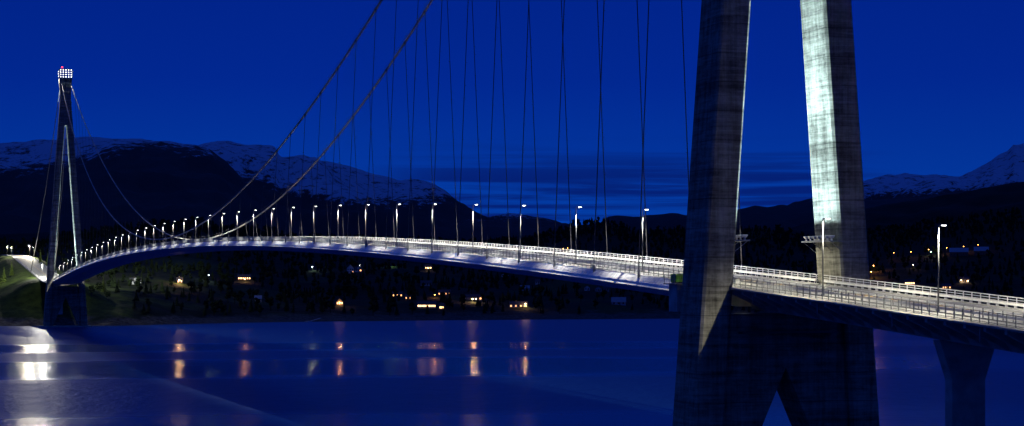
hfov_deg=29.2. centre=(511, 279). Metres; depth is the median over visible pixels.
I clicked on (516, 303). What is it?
house
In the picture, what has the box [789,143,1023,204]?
mountain
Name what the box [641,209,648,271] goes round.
street lamp
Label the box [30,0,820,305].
suspension bridge
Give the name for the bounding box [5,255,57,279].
road
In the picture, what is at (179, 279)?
house
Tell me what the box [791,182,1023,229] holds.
hill
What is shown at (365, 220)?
street lamp
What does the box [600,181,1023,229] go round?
mountain
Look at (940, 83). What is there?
sky
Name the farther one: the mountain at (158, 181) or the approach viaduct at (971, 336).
the mountain at (158, 181)
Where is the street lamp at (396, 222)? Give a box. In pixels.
[396,204,396,241]
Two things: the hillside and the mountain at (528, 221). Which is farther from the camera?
the mountain at (528, 221)
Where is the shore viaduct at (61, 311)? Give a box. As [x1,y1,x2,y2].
[40,279,68,313]
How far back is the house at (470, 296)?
1813.05 m
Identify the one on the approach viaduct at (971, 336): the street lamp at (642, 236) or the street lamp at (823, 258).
the street lamp at (823, 258)
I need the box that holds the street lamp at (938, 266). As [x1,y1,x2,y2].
[937,224,946,311]
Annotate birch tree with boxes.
[88,285,94,296]
[95,282,102,294]
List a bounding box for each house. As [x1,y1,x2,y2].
[176,276,182,282]
[237,274,250,279]
[336,298,342,305]
[347,264,353,272]
[355,266,361,271]
[392,291,402,297]
[417,300,435,307]
[420,280,431,285]
[438,290,450,295]
[465,293,481,299]
[509,300,527,306]
[595,285,601,291]
[904,279,914,284]
[942,283,951,288]
[959,277,968,282]
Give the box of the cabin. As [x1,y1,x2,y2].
[254,294,261,300]
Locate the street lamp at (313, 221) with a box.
[313,206,313,236]
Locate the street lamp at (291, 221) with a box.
[291,207,294,236]
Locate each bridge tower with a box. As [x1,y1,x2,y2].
[39,67,91,327]
[663,0,878,425]
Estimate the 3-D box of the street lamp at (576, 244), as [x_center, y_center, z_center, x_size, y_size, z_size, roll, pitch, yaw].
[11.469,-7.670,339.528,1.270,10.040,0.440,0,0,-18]
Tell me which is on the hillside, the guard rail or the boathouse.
the boathouse
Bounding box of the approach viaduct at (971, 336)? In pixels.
[730,275,1023,425]
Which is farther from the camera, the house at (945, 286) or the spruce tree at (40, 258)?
the house at (945, 286)
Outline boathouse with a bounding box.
[611,297,625,305]
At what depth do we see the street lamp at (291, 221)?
577.90 m
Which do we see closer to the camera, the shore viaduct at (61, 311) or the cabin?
the shore viaduct at (61, 311)
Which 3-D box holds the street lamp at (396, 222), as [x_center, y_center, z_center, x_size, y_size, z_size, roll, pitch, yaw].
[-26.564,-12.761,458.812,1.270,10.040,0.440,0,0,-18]
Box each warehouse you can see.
[949,248,968,256]
[974,247,988,255]
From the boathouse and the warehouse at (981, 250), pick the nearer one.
the boathouse
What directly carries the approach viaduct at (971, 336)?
in the water
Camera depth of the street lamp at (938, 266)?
222.43 m
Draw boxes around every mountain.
[0,137,304,235]
[198,141,489,240]
[451,219,572,240]
[488,213,560,228]
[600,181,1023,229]
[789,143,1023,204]
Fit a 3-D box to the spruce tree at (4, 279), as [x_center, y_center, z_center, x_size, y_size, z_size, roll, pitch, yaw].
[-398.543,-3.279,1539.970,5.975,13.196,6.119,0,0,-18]
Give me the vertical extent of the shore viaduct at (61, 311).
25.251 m
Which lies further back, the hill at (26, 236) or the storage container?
the hill at (26, 236)
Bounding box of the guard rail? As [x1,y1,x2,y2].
[15,258,45,281]
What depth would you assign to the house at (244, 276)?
1953.10 m
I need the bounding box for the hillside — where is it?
[0,213,1023,325]
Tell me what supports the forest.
on the hillside
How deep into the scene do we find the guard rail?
1587.84 m
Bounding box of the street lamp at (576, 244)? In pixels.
[575,206,581,258]
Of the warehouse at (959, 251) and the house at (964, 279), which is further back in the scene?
the warehouse at (959, 251)
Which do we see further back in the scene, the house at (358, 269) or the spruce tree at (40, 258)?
the house at (358, 269)
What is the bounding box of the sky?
[0,0,1023,224]
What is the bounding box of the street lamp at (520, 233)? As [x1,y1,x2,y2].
[520,205,524,252]
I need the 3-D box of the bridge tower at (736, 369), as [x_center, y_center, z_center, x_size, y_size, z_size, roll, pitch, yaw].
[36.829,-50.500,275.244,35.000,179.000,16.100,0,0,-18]
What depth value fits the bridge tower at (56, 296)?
1362.28 m
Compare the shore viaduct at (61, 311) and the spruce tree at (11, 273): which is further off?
the spruce tree at (11, 273)
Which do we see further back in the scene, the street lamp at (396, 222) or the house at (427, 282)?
the house at (427, 282)
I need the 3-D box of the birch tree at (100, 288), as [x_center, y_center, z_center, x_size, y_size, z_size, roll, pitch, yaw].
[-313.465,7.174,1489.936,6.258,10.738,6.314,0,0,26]
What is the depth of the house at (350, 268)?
2176.52 m
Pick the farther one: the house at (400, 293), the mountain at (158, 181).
the mountain at (158, 181)
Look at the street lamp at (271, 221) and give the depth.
607.71 m
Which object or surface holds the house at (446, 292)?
on the hillside
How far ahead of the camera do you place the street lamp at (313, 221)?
548.07 m
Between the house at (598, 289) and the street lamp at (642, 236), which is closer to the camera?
the street lamp at (642, 236)
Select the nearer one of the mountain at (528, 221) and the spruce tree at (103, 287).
the spruce tree at (103, 287)
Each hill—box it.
[0,229,891,243]
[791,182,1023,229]
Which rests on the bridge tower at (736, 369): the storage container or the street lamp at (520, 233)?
the storage container
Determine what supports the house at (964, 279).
on the hillside
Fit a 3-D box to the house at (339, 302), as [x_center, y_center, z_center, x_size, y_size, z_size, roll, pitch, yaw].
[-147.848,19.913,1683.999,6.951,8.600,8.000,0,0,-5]
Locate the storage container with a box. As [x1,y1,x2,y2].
[671,274,682,282]
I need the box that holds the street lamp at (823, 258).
[821,217,829,295]
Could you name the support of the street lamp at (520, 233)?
on the suspension bridge
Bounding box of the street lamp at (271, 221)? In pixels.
[271,208,274,235]
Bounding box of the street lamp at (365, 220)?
[365,204,369,237]
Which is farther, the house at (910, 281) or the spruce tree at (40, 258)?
the house at (910, 281)
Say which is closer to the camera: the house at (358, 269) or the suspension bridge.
the suspension bridge
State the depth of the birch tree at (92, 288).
1469.50 m
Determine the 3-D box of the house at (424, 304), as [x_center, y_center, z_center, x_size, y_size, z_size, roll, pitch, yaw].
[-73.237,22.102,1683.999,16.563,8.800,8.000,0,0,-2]
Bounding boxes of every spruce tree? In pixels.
[2,267,6,281]
[9,262,14,275]
[38,250,43,262]
[100,278,105,291]
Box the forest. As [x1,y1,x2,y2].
[0,207,1023,315]
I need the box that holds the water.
[0,319,1023,425]

